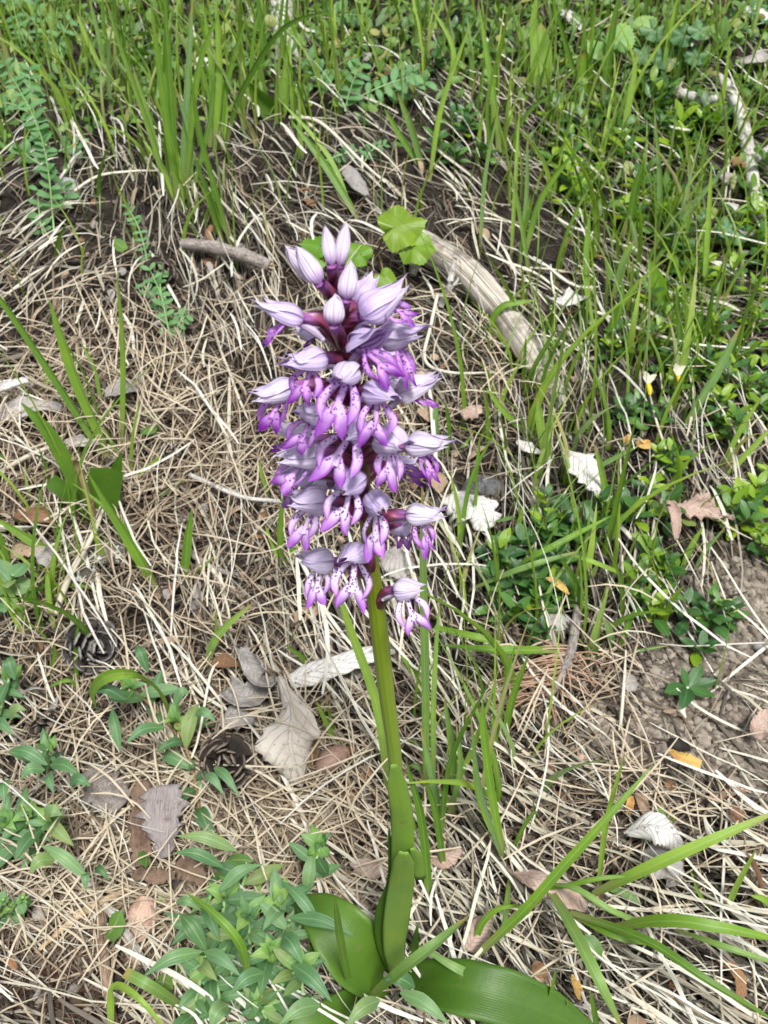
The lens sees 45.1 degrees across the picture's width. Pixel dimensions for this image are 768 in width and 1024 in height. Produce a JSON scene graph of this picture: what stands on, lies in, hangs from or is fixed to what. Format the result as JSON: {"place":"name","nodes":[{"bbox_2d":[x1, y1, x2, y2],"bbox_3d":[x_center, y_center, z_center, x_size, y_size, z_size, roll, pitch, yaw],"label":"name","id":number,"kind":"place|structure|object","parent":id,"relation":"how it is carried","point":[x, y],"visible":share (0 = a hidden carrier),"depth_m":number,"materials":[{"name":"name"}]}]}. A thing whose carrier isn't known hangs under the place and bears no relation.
{"place":"outdoors","nodes":[
{"label":"outdoors","id":0,"kind":"place"},
{"bbox_2d":[0,0,767,1023],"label":"ground","id":1,"kind":"structure","parent":0,"point":[8,202],"depth_m":0.86,"materials":[{"name":"soil"}]},
{"bbox_2d":[0,656,25,734],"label":"vetchling","id":2,"kind":"object","parent":1,"relation":"on","point":[10,670],"visible":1,"depth_m":0.61,"materials":[{"name":"green plant"}]},
{"bbox_2d":[0,559,30,613],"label":"vetchling","id":3,"kind":"object","parent":1,"relation":"on","point":[14,571],"visible":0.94,"depth_m":0.66,"materials":[{"name":"green plant"}]},
{"bbox_2d":[0,890,30,931],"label":"herb","id":4,"kind":"object","parent":1,"relation":"on","point":[22,902],"visible":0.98,"depth_m":0.51,"materials":[{"name":"green plant"}]},
{"bbox_2d":[1,0,77,57],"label":"vetch","id":5,"kind":"object","parent":1,"relation":"on","point":[59,37],"visible":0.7,"depth_m":1.07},
{"bbox_2d":[0,57,89,234],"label":"vetch","id":6,"kind":"object","parent":1,"relation":"on","point":[42,136],"visible":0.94,"depth_m":0.85,"materials":[{"name":"plant"}]},
{"bbox_2d":[0,728,90,804],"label":"vetchling","id":7,"kind":"object","parent":1,"relation":"on","point":[35,757],"visible":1,"depth_m":0.54,"materials":[{"name":"green plant"}]},
{"bbox_2d":[0,520,95,635],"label":"grass tuft","id":8,"kind":"object","parent":1,"relation":"on","point":[23,536],"visible":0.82,"depth_m":0.67,"materials":[{"name":"plant"}]},
{"bbox_2d":[28,707,80,744],"bbox_3d":[-0.217,0.142,0.614,0.030,0.032,0.032,0,40,0],"label":"pine cone","id":9,"kind":"object","parent":1,"relation":"on","point":[37,726],"visible":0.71,"depth_m":0.60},
{"bbox_2d":[0,787,109,891],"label":"vetchling","id":10,"kind":"object","parent":1,"relation":"on","point":[14,822],"visible":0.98,"depth_m":0.54,"materials":[{"name":"green plant"}]},
{"bbox_2d":[21,402,122,528],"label":"eaten plant","id":11,"kind":"object","parent":1,"relation":"on","point":[108,481],"visible":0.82,"depth_m":0.69,"materials":[{"name":"green plant"}]},
{"bbox_2d":[62,617,118,674],"bbox_3d":[-0.201,0.093,0.636,0.042,0.041,0.042,0,40,0],"label":"pine cone","id":12,"kind":"object","parent":1,"relation":"on","point":[88,646],"visible":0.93,"depth_m":0.63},
{"bbox_2d":[0,272,183,501],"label":"grass tuft","id":13,"kind":"object","parent":1,"relation":"on","point":[75,382],"visible":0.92,"depth_m":0.71,"materials":[{"name":"plant"}]},
{"bbox_2d":[75,0,128,88],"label":"grass tuft","id":14,"kind":"object","parent":1,"relation":"on","point":[97,30],"visible":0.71,"depth_m":1.00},
{"bbox_2d":[95,899,118,1023],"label":"ground twig","id":15,"kind":"object","parent":1,"relation":"on","point":[102,939],"visible":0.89,"depth_m":0.52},
{"bbox_2d":[86,470,157,589],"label":"grass tuft","id":16,"kind":"object","parent":1,"relation":"on","point":[131,547],"visible":0.99,"depth_m":0.65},
{"bbox_2d":[89,668,173,723],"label":"grass tuft","id":17,"kind":"object","parent":1,"relation":"on","point":[100,680],"visible":0.94,"depth_m":0.54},
{"bbox_2d":[121,201,168,299],"bbox_3d":[-0.207,-0.228,0.813,0.018,0.078,0.056,-21,44,-23],"label":"vetch","id":18,"kind":"object","parent":1,"relation":"on","point":[146,245],"visible":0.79,"depth_m":0.81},
{"bbox_2d":[140,256,177,291],"bbox_3d":[-0.200,-0.211,0.827,0.032,0.038,0.036,-25,46,-27],"label":"pine cone","id":19,"kind":"object","parent":1,"relation":"on","point":[169,265],"visible":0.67,"depth_m":0.82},
{"bbox_2d":[105,0,219,209],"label":"grass tuft","id":20,"kind":"object","parent":1,"relation":"on","point":[166,105],"visible":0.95,"depth_m":0.85,"materials":[{"name":"plant"}]},
{"bbox_2d":[135,262,192,340],"bbox_3d":[-0.193,-0.184,0.794,0.028,0.063,0.062,-29,48,-30],"label":"vetch","id":21,"kind":"object","parent":1,"relation":"on","point":[163,301],"visible":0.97,"depth_m":0.79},
{"bbox_2d":[94,645,239,843],"bbox_3d":[-0.134,0.145,0.566,0.065,0.089,0.120,-14,42,-16],"label":"vetchling","id":22,"kind":"object","parent":1,"relation":"on","point":[187,724],"visible":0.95,"depth_m":0.57,"materials":[{"name":"green plant"}]},
{"bbox_2d":[107,892,249,1023],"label":"grass tuft","id":23,"kind":"object","parent":1,"relation":"on","point":[147,984],"visible":0.97,"depth_m":0.46,"materials":[{"name":"plant"}]},
{"bbox_2d":[181,508,214,582],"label":"grass tuft","id":24,"kind":"object","parent":1,"relation":"on","point":[186,552],"visible":0.9,"depth_m":0.67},
{"bbox_2d":[189,67,232,244],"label":"grass tuft","id":25,"kind":"object","parent":1,"relation":"on","point":[220,221],"visible":0.98,"depth_m":0.84,"materials":[{"name":"plant"}]},
{"bbox_2d":[198,731,255,796],"bbox_3d":[-0.098,0.157,0.578,0.035,0.046,0.041,-8,41,-9],"label":"pine cone","id":26,"kind":"object","parent":1,"relation":"on","point":[222,748],"visible":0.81,"depth_m":0.57,"materials":[{"name":"plant"}]},
{"bbox_2d":[180,238,275,271],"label":"bark twig","id":27,"kind":"object","parent":1,"relation":"on","point":[245,255],"visible":1,"depth_m":0.83,"materials":[{"name":"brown wood"}]},
{"bbox_2d":[165,862,320,1023],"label":"vetchling","id":28,"kind":"object","parent":1,"relation":"on","point":[204,919],"visible":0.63,"depth_m":0.49,"materials":[{"name":"green plant"}]},
{"bbox_2d":[219,675,271,707],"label":"dead leaf","id":29,"kind":"object","parent":1,"relation":"on","point":[244,692],"visible":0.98,"depth_m":0.60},
{"bbox_2d":[197,0,328,151],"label":"grass tuft","id":30,"kind":"object","parent":1,"relation":"on","point":[220,115],"visible":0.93,"depth_m":0.91,"materials":[{"name":"plant"}]},
{"bbox_2d":[249,60,289,120],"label":"herb","id":31,"kind":"object","parent":1,"relation":"on","point":[265,102],"visible":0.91,"depth_m":0.96,"materials":[{"name":"green plant"}]},
{"bbox_2d":[249,0,291,101],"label":"grass tuft","id":32,"kind":"object","parent":1,"relation":"on","point":[259,20],"visible":0.65,"depth_m":0.97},
{"bbox_2d":[259,461,298,565],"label":"grass tuft","id":33,"kind":"object","parent":1,"relation":"on","point":[280,540],"visible":0.86,"depth_m":0.69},
{"bbox_2d":[255,666,320,787],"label":"dead leaf","id":34,"kind":"object","parent":1,"relation":"on","point":[282,744],"visible":0.98,"depth_m":0.58,"materials":[{"name":"plant"}]},
{"bbox_2d":[143,824,448,1023],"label":"vetchling","id":35,"kind":"object","parent":1,"relation":"on","point":[287,952],"visible":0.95,"depth_m":0.48,"materials":[{"name":"green plant"}]},
{"bbox_2d":[278,98,360,219],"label":"grass tuft","id":36,"kind":"object","parent":1,"relation":"on","point":[339,186],"visible":0.92,"depth_m":0.89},
{"bbox_2d":[315,744,354,774],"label":"dead leaf","id":37,"kind":"object","parent":1,"relation":"on","point":[341,752],"visible":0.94,"depth_m":0.59,"materials":[{"name":"brown plant"}]},
{"bbox_2d":[334,896,350,980],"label":"grass tuft","id":38,"kind":"object","parent":1,"relation":"on","point":[342,949],"visible":0.94,"depth_m":0.43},
{"bbox_2d":[300,205,435,287],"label":"tree seedling","id":39,"kind":"object","parent":1,"relation":"on","point":[398,235],"visible":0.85,"depth_m":0.79,"materials":[{"name":"green plant"}]},
{"bbox_2d":[302,0,436,110],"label":"vetch","id":40,"kind":"object","parent":1,"relation":"on","point":[394,75],"visible":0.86,"depth_m":0.99,"materials":[{"name":"plant"}]},
{"bbox_2d":[0,5,766,1023],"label":"bark debris","id":41,"kind":"object","parent":1,"relation":"on","point":[680,745],"visible":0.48,"depth_m":0.64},
{"bbox_2d":[2,1,764,1023],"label":"leaf litter","id":42,"kind":"object","parent":1,"relation":"on","point":[740,980],"visible":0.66,"depth_m":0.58,"materials":[{"name":"plant"}]},
{"bbox_2d":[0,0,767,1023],"bbox_3d":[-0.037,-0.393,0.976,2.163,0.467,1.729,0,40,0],"label":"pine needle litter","id":43,"kind":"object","parent":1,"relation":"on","point":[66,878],"visible":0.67,"depth_m":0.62,"materials":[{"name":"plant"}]},
{"bbox_2d":[0,396,62,422],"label":"dead leaf","id":44,"kind":"object","parent":43,"relation":"on","point":[53,405],"visible":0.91,"depth_m":0.74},
{"bbox_2d":[81,765,131,814],"bbox_3d":[-0.173,0.169,0.565,0.039,0.010,0.028,29,48,30],"label":"bark flake","id":45,"kind":"object","parent":43,"relation":"on","point":[111,801],"visible":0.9,"depth_m":0.56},
{"bbox_2d":[127,780,152,867],"bbox_3d":[-0.145,0.184,0.548,0.016,0.016,0.050,-5,40,-6],"label":"bark flake","id":46,"kind":"object","parent":43,"relation":"on","point":[139,841],"visible":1,"depth_m":0.54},
{"bbox_2d":[124,894,158,970],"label":"dead leaf","id":47,"kind":"object","parent":43,"relation":"on","point":[145,910],"visible":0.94,"depth_m":0.52,"materials":[{"name":"beige plant"}]},
{"bbox_2d":[132,866,174,887],"bbox_3d":[-0.132,0.209,0.527,0.026,0.008,0.012,6,40,7],"label":"bark flake","id":48,"kind":"object","parent":43,"relation":"on","point":[156,876],"visible":1,"depth_m":0.53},
{"bbox_2d":[132,784,190,858],"bbox_3d":[-0.131,0.182,0.544,0.033,0.017,0.042,0,40,0],"label":"bark flake","id":49,"kind":"object","parent":43,"relation":"on","point":[162,806],"visible":1,"depth_m":0.54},
{"bbox_2d":[173,855,208,886],"bbox_3d":[-0.111,0.205,0.529,0.018,0.010,0.022,-17,43,-19],"label":"bark flake","id":50,"kind":"object","parent":43,"relation":"on","point":[187,863],"visible":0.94,"depth_m":0.53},
{"bbox_2d":[287,646,394,688],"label":"dead leaf","id":51,"kind":"object","parent":43,"relation":"on","point":[346,662],"visible":0.72,"depth_m":0.62,"materials":[{"name":"plant"}]},
{"bbox_2d":[0,0,767,1023],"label":"dry straw","id":52,"kind":"object","parent":1,"relation":"on","point":[628,956],"visible":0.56,"depth_m":0.64,"materials":[{"name":"plant"}]},
{"bbox_2d":[234,644,277,686],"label":"dead leaf","id":53,"kind":"object","parent":52,"relation":"on","point":[253,668],"visible":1,"depth_m":0.60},
{"bbox_2d":[379,546,415,578],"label":"dead leaf","id":54,"kind":"object","parent":52,"relation":"on","point":[394,559],"visible":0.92,"depth_m":0.67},
{"bbox_2d":[442,490,501,531],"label":"dead leaf","id":55,"kind":"object","parent":52,"relation":"on","point":[489,507],"visible":0.77,"depth_m":0.68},
{"bbox_2d":[463,915,493,953],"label":"dead leaf","id":56,"kind":"object","parent":52,"relation":"on","point":[478,941],"visible":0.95,"depth_m":0.52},
{"bbox_2d":[514,869,587,912],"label":"dead leaf","id":57,"kind":"object","parent":52,"relation":"on","point":[535,879],"visible":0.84,"depth_m":0.53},
{"bbox_2d":[624,806,682,849],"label":"dead leaf","id":58,"kind":"object","parent":52,"relation":"on","point":[656,828],"visible":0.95,"depth_m":0.53,"materials":[{"name":"plant"}]},
{"bbox_2d":[641,843,684,887],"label":"dead leaf","id":59,"kind":"object","parent":52,"relation":"on","point":[663,872],"visible":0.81,"depth_m":0.53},
{"bbox_2d":[0,0,767,823],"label":"meadow grass","id":60,"kind":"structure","parent":1,"relation":"on","point":[548,376],"depth_m":0.88,"materials":[{"name":"plant"}]},
{"bbox_2d":[0,0,767,1006],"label":"ground cover","id":61,"kind":"object","parent":1,"relation":"on","point":[236,860],"visible":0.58,"depth_m":1.02,"materials":[{"name":"green plant"}]},
{"bbox_2d":[0,0,767,1023],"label":"soil crumbs","id":62,"kind":"object","parent":1,"relation":"on","point":[736,714],"visible":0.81,"depth_m":0.61,"materials":[{"name":"soil"}]},
{"bbox_2d":[330,487,499,911],"bbox_3d":[0.030,0.084,0.518,0.086,0.268,0.136,-20,44,-22],"label":"grass tuft","id":63,"kind":"object","parent":1,"relation":"on","point":[429,771],"visible":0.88,"depth_m":0.54,"materials":[{"name":"plant"}]},
{"bbox_2d":[369,915,469,996],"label":"grass tuft","id":64,"kind":"object","parent":1,"relation":"on","point":[411,961],"visible":0.93,"depth_m":0.45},
{"bbox_2d":[247,221,593,1023],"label":"orchid","id":65,"kind":"object","parent":1,"relation":"on","point":[315,461],"visible":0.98,"depth_m":0.29,"materials":[{"name":"purple plant"}]},
{"bbox_2d":[384,5,502,247],"bbox_3d":[0.062,-0.405,0.935,0.120,0.168,0.271,6,40,8],"label":"grass tuft","id":66,"kind":"object","parent":1,"relation":"on","point":[491,92],"visible":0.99,"depth_m":0.93,"materials":[{"name":"plant"}]},
{"bbox_2d":[408,0,496,72],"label":"box milkwort","id":67,"kind":"object","parent":1,"relation":"on","point":[435,53],"visible":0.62,"depth_m":1.07,"materials":[{"name":"green plant"}]},
{"bbox_2d":[423,100,498,163],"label":"box milkwort","id":68,"kind":"object","parent":1,"relation":"on","point":[458,125],"visible":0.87,"depth_m":0.97,"materials":[{"name":"green plant"}]},
{"bbox_2d":[433,395,496,557],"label":"grass tuft","id":69,"kind":"object","parent":1,"relation":"on","point":[462,529],"visible":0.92,"depth_m":0.68,"materials":[{"name":"plant"}]},
{"bbox_2d":[461,475,500,498],"bbox_3d":[0.076,-0.019,0.714,0.034,0.020,0.021,0,40,0],"label":"stone","id":70,"kind":"object","parent":1,"relation":"on","point":[487,487],"visible":0.64,"depth_m":0.71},
{"bbox_2d":[399,229,566,406],"bbox_3d":[0.081,-0.176,0.818,0.051,0.100,0.229,-29,48,-30],"label":"dead branch","id":71,"kind":"object","parent":1,"relation":"on","point":[492,294],"visible":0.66,"depth_m":0.80,"materials":[{"name":"brown wood"}]},
{"bbox_2d":[432,625,560,653],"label":"grass tuft","id":72,"kind":"object","parent":1,"relation":"on","point":[506,649],"visible":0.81,"depth_m":0.60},
{"bbox_2d":[470,642,557,938],"bbox_3d":[0.073,0.147,0.530,0.042,0.151,0.130,16,42,18],"label":"grass tuft","id":73,"kind":"object","parent":1,"relation":"on","point":[496,832],"visible":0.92,"depth_m":0.54,"materials":[{"name":"plant"}]},
{"bbox_2d":[473,557,584,642],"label":"box milkwort","id":74,"kind":"object","parent":1,"relation":"on","point":[524,585],"visible":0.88,"depth_m":0.63,"materials":[{"name":"green plant"}]},
{"bbox_2d":[419,766,651,975],"bbox_3d":[0.082,0.202,0.492,0.130,0.133,0.032,-21,44,-23],"label":"grass tuft","id":75,"kind":"object","parent":1,"relation":"on","point":[540,892],"visible":0.87,"depth_m":0.48,"materials":[{"name":"plant"}]},
{"bbox_2d":[474,482,609,598],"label":"box milkwort","id":76,"kind":"object","parent":1,"relation":"on","point":[518,537],"visible":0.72,"depth_m":0.66,"materials":[{"name":"green plant"}]},
{"bbox_2d":[507,90,579,278],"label":"grass tuft","id":77,"kind":"object","parent":1,"relation":"on","point":[525,242],"visible":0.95,"depth_m":0.86,"materials":[{"name":"plant"}]},
{"bbox_2d":[468,445,629,616],"bbox_3d":[0.125,0.019,0.636,0.126,0.088,0.073,-17,43,-19],"label":"grass tuft","id":78,"kind":"object","parent":1,"relation":"on","point":[554,545],"visible":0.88,"depth_m":0.63,"materials":[{"name":"plant"}]},
{"bbox_2d":[484,605,619,737],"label":"pine twig","id":79,"kind":"object","parent":1,"relation":"on","point":[569,652],"visible":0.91,"depth_m":0.60,"materials":[{"name":"brown plant"}]},
{"bbox_2d":[530,22,593,93],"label":"herb","id":80,"kind":"object","parent":1,"relation":"on","point":[544,50],"visible":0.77,"depth_m":1.03,"materials":[{"name":"green plant"}]},
{"bbox_2d":[486,325,639,468],"bbox_3d":[0.128,-0.083,0.715,0.086,0.085,0.121,-16,43,-18],"label":"grass tuft","id":81,"kind":"object","parent":1,"relation":"on","point":[539,417],"visible":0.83,"depth_m":0.72,"materials":[{"name":"plant"}]},
{"bbox_2d":[536,91,598,164],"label":"box milkwort","id":82,"kind":"object","parent":1,"relation":"on","point":[562,133],"visible":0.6,"depth_m":0.98,"materials":[{"name":"green plant"}]},
{"bbox_2d":[525,0,637,140],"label":"grass tuft","id":83,"kind":"object","parent":1,"relation":"on","point":[608,60],"visible":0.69,"depth_m":1.02,"materials":[{"name":"plant"}]},
{"bbox_2d":[562,450,611,501],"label":"dead leaf","id":84,"kind":"object","parent":1,"relation":"on","point":[577,461],"visible":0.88,"depth_m":0.68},
{"bbox_2d":[549,92,645,216],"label":"box milkwort","id":85,"kind":"object","parent":1,"relation":"on","point":[567,176],"visible":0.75,"depth_m":0.96,"materials":[{"name":"green plant"}]},
{"bbox_2d":[587,15,656,72],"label":"strawberry plant","id":86,"kind":"object","parent":1,"relation":"on","point":[620,44],"visible":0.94,"depth_m":1.03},
{"bbox_2d":[588,281,682,362],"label":"grass tuft","id":87,"kind":"object","parent":1,"relation":"on","point":[617,313],"visible":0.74,"depth_m":0.80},
{"bbox_2d":[579,437,693,537],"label":"box milkwort","id":88,"kind":"object","parent":1,"relation":"on","point":[628,500],"visible":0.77,"depth_m":0.68,"materials":[{"name":"green plant"}]},
{"bbox_2d":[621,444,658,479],"bbox_3d":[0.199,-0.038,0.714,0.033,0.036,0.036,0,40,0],"label":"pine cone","id":89,"kind":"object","parent":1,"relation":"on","point":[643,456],"visible":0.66,"depth_m":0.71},
{"bbox_2d":[609,163,693,234],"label":"box milkwort","id":90,"kind":"object","parent":1,"relation":"on","point":[624,199],"visible":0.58,"depth_m":0.93,"materials":[{"name":"green plant"}]},
{"bbox_2d":[618,531,686,636],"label":"box milkwort","id":91,"kind":"object","parent":1,"relation":"on","point":[661,625],"visible":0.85,"depth_m":0.64,"materials":[{"name":"green plant"}]},
{"bbox_2d":[626,64,685,143],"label":"box milkwort","id":92,"kind":"object","parent":1,"relation":"on","point":[665,100],"visible":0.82,"depth_m":1.00,"materials":[{"name":"green plant"}]},
{"bbox_2d":[548,753,767,1023],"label":"grass tuft","id":93,"kind":"object","parent":1,"relation":"on","point":[624,931],"visible":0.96,"depth_m":0.49,"materials":[{"name":"plant"}]},
{"bbox_2d":[599,279,723,394],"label":"box milkwort","id":94,"kind":"object","parent":1,"relation":"on","point":[713,356],"visible":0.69,"depth_m":0.81,"materials":[{"name":"green plant"}]},
{"bbox_2d":[583,113,739,303],"bbox_3d":[0.256,-0.277,0.858,0.115,0.145,0.142,13,42,15],"label":"grass tuft","id":95,"kind":"object","parent":1,"relation":"on","point":[635,189],"visible":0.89,"depth_m":0.87,"materials":[{"name":"plant"}]},
{"bbox_2d":[633,18,711,69],"bbox_3d":[0.318,-0.516,1.017,0.079,0.046,0.049,17,43,19],"label":"cinquefoil","id":96,"kind":"object","parent":1,"relation":"on","point":[696,30],"visible":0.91,"depth_m":1.01,"materials":[{"name":"green plant"}]},
{"bbox_2d":[610,388,748,444],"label":"box milkwort","id":97,"kind":"object","parent":1,"relation":"on","point":[630,403],"visible":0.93,"depth_m":0.76,"materials":[{"name":"green plant"}]},
{"bbox_2d":[664,665,716,717],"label":"seedling","id":98,"kind":"object","parent":1,"relation":"on","point":[693,684],"visible":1,"depth_m":0.60,"materials":[{"name":"green plant"}]},
{"bbox_2d":[659,91,735,157],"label":"box milkwort","id":99,"kind":"object","parent":1,"relation":"on","point":[682,117],"visible":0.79,"depth_m":0.98,"materials":[{"name":"green plant"}]},
{"bbox_2d":[664,582,750,665],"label":"box milkwort","id":100,"kind":"object","parent":1,"relation":"on","point":[702,610],"visible":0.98,"depth_m":0.63,"materials":[{"name":"green plant"}]},
{"bbox_2d":[656,209,767,301],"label":"box milkwort","id":101,"kind":"object","parent":1,"relation":"on","point":[735,258],"visible":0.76,"depth_m":0.87,"materials":[{"name":"green plant"}]},
{"bbox_2d":[684,325,767,479],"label":"grass tuft","id":102,"kind":"object","parent":1,"relation":"on","point":[709,386],"visible":0.98,"depth_m":0.75,"materials":[{"name":"plant"}]},
{"bbox_2d":[690,298,767,438],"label":"box milkwort","id":103,"kind":"object","parent":1,"relation":"on","point":[720,395],"visible":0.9,"depth_m":0.78,"materials":[{"name":"green plant"}]},
{"bbox_2d":[690,850,767,916],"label":"grass tuft","id":104,"kind":"object","parent":1,"relation":"on","point":[736,887],"visible":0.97,"depth_m":0.51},
{"bbox_2d":[710,146,767,264],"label":"box milkwort","id":105,"kind":"object","parent":1,"relation":"on","point":[740,212],"visible":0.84,"depth_m":0.91,"materials":[{"name":"green plant"}]},
{"bbox_2d":[711,74,767,221],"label":"dry stick","id":106,"kind":"object","parent":1,"relation":"on","point":[750,147],"visible":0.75,"depth_m":0.96,"materials":[{"name":"wood"}]},
{"bbox_2d":[714,476,767,540],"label":"box milkwort","id":107,"kind":"object","parent":1,"relation":"on","point":[744,510],"visible":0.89,"depth_m":0.69,"materials":[{"name":"green plant"}]},
{"bbox_2d":[677,492,733,521],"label":"dead leaf","id":108,"kind":"object","parent":107,"relation":"on","point":[692,507],"visible":1,"depth_m":0.68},
{"bbox_2d":[738,459,767,560],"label":"box milkwort","id":109,"kind":"object","parent":1,"relation":"on","point":[753,547],"visible":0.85,"depth_m":0.69,"materials":[{"name":"green plant"}]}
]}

